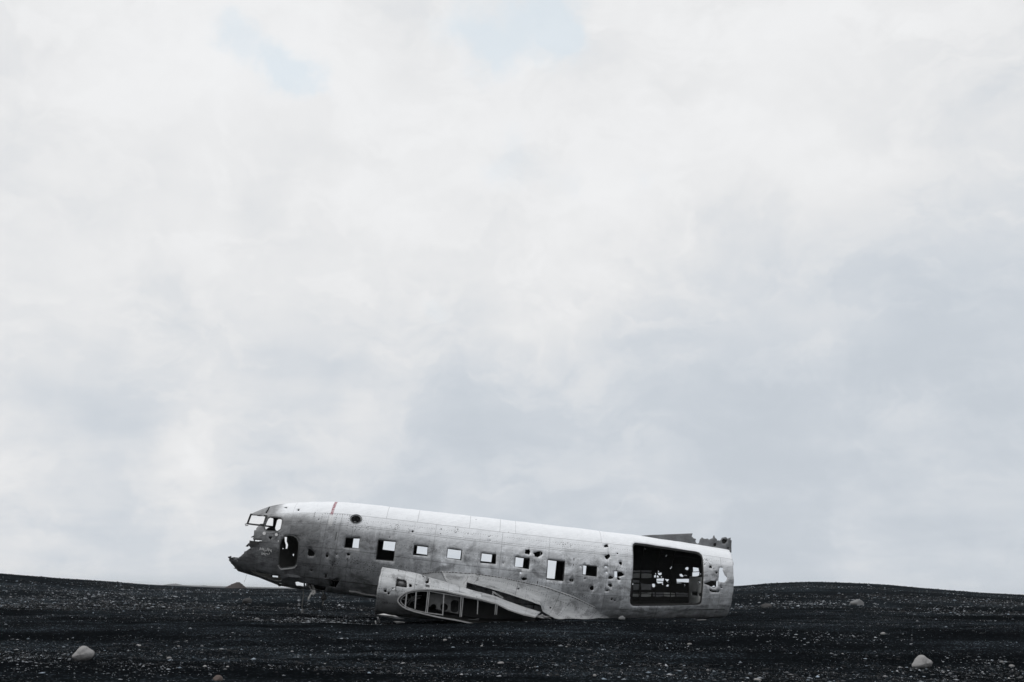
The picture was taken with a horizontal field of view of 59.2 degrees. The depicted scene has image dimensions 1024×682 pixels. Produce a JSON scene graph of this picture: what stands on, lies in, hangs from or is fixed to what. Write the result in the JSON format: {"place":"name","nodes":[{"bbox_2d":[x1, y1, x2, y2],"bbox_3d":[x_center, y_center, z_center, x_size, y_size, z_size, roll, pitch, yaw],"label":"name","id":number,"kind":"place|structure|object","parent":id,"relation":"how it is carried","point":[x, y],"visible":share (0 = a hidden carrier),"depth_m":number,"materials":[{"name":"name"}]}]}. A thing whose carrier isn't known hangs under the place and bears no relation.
{"place":"outdoors","nodes":[
{"label":"outdoors","id":0,"kind":"place"},
{"bbox_2d":[166,584,279,587],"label":"hill","id":1,"kind":"structure","parent":0,"point":[213,586],"depth_m":2465.44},
{"bbox_2d":[225,582,245,587],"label":"hill","id":2,"kind":"structure","parent":0,"point":[237,585],"depth_m":201.61,"materials":[{"name":"grey"}]},
{"bbox_2d":[0,573,1023,681],"bbox_3d":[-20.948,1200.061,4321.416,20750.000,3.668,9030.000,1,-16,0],"label":"ground","id":3,"kind":"structure","parent":0,"point":[965,639],"depth_m":19.10,"materials":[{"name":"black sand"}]},
{"bbox_2d":[72,646,94,660],"bbox_3d":[-6.854,5.001,14.420,0.339,0.239,0.281,1,-16,0],"label":"boulder","id":4,"kind":"object","parent":3,"relation":"on","point":[81,653],"visible":0.94,"depth_m":14.33,"materials":[{"name":"grey stone"}]},
{"bbox_2d":[213,675,222,680],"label":"rock","id":5,"kind":"object","parent":3,"relation":"on","point":[217,678],"visible":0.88,"depth_m":11.41,"materials":[{"name":"grey stone"}]},
{"bbox_2d":[242,598,251,602],"bbox_3d":[-10.591,10.418,36.040,0.378,0.299,0.325,1,-16,0],"label":"rock","id":6,"kind":"object","parent":3,"relation":"on","point":[247,600],"visible":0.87,"depth_m":35.93,"materials":[{"name":"grey stone"}]},
{"bbox_2d":[378,614,402,618],"bbox_3d":[-3.256,7.427,24.308,0.719,0.142,0.075,2,-16,-4],"label":"metal scrap","id":7,"kind":"object","parent":3,"relation":"on","point":[391,616],"visible":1,"depth_m":24.31,"materials":[{"name":"silver metal"}]},
{"bbox_2d":[228,502,733,622],"bbox_3d":[-0.834,6.655,27.248,15.834,3.546,5.298,1,-16,0],"label":"airplane wreck","id":8,"kind":"object","parent":3,"relation":"on","point":[403,579],"visible":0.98,"depth_m":27.44,"materials":[{"name":"metal"}]},
{"bbox_2d":[264,516,282,531],"bbox_3d":[-7.247,5.571,27.420,0.580,0.479,0.193,-2,-16,11],"label":"cockpit window frame","id":9,"kind":"structure","parent":8,"relation":"in","point":[270,516],"depth_m":27.42,"materials":[{"name":"metal"}]},
{"bbox_2d":[376,540,395,560],"bbox_3d":[-3.798,6.319,27.191,0.613,0.640,0.073,2,-16,-4],"label":"window frame","id":10,"kind":"structure","parent":8,"relation":"in","point":[378,540],"depth_m":27.16,"materials":[{"name":"metal"}]},
{"bbox_2d":[413,545,427,555],"bbox_3d":[-2.766,6.341,27.263,0.481,0.344,0.067,2,-16,-4],"label":"window frame","id":11,"kind":"structure","parent":8,"relation":"in","point":[414,545],"depth_m":27.25,"materials":[{"name":"metal"}]},
{"bbox_2d":[446,548,461,559],"bbox_3d":[-1.745,6.463,27.311,0.507,0.375,0.070,2,-16,-4],"label":"window frame","id":12,"kind":"structure","parent":8,"relation":"in","point":[447,548],"depth_m":27.31,"materials":[{"name":"metal"}]},
{"bbox_2d":[480,553,495,563],"bbox_3d":[-0.723,6.600,27.352,0.516,0.350,0.068,2,-16,-4],"label":"window frame","id":13,"kind":"structure","parent":8,"relation":"in","point":[481,553],"depth_m":27.34,"materials":[{"name":"metal"}]},
{"bbox_2d":[514,556,529,568],"bbox_3d":[0.306,6.746,27.392,0.507,0.390,0.067,2,-16,-4],"label":"window frame","id":14,"kind":"structure","parent":8,"relation":"in","point":[515,556],"depth_m":27.40,"materials":[{"name":"metal"}]},
{"bbox_2d":[546,559,564,580],"bbox_3d":[1.329,6.976,27.427,0.615,0.653,0.075,2,-16,-5],"label":"window frame","id":15,"kind":"structure","parent":8,"relation":"in","point":[547,559],"depth_m":27.41,"materials":[{"name":"metal"}]},
{"bbox_2d":[582,565,596,576],"bbox_3d":[2.370,7.014,27.515,0.497,0.369,0.059,2,-16,-5],"label":"window frame","id":16,"kind":"structure","parent":8,"relation":"in","point":[584,565],"depth_m":27.50,"materials":[{"name":"metal"}]},
{"bbox_2d":[761,603,771,607],"bbox_3d":[9.907,10.329,35.074,0.431,0.237,0.406,1,-16,0],"label":"rock","id":17,"kind":"object","parent":3,"relation":"on","point":[767,605],"visible":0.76,"depth_m":34.99,"materials":[{"name":"grey stone"}]},
{"bbox_2d":[850,599,863,604],"bbox_3d":[14.026,10.654,36.639,0.555,0.308,0.485,1,-16,0],"label":"rock","id":18,"kind":"object","parent":3,"relation":"on","point":[857,602],"visible":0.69,"depth_m":36.49,"materials":[{"name":"grey stone"}]},
{"bbox_2d":[912,655,932,667],"bbox_3d":[6.973,5.459,15.327,0.349,0.232,0.246,3,-16,-6],"label":"boulder","id":19,"kind":"object","parent":3,"relation":"on","point":[921,661],"visible":0.96,"depth_m":15.25,"materials":[{"name":"grey stone"}]},
{"bbox_2d":[0,0,1023,594],"label":"sky","id":20,"kind":"structure","parent":0,"point":[750,273],"materials":[{"name":"white"}]}
]}

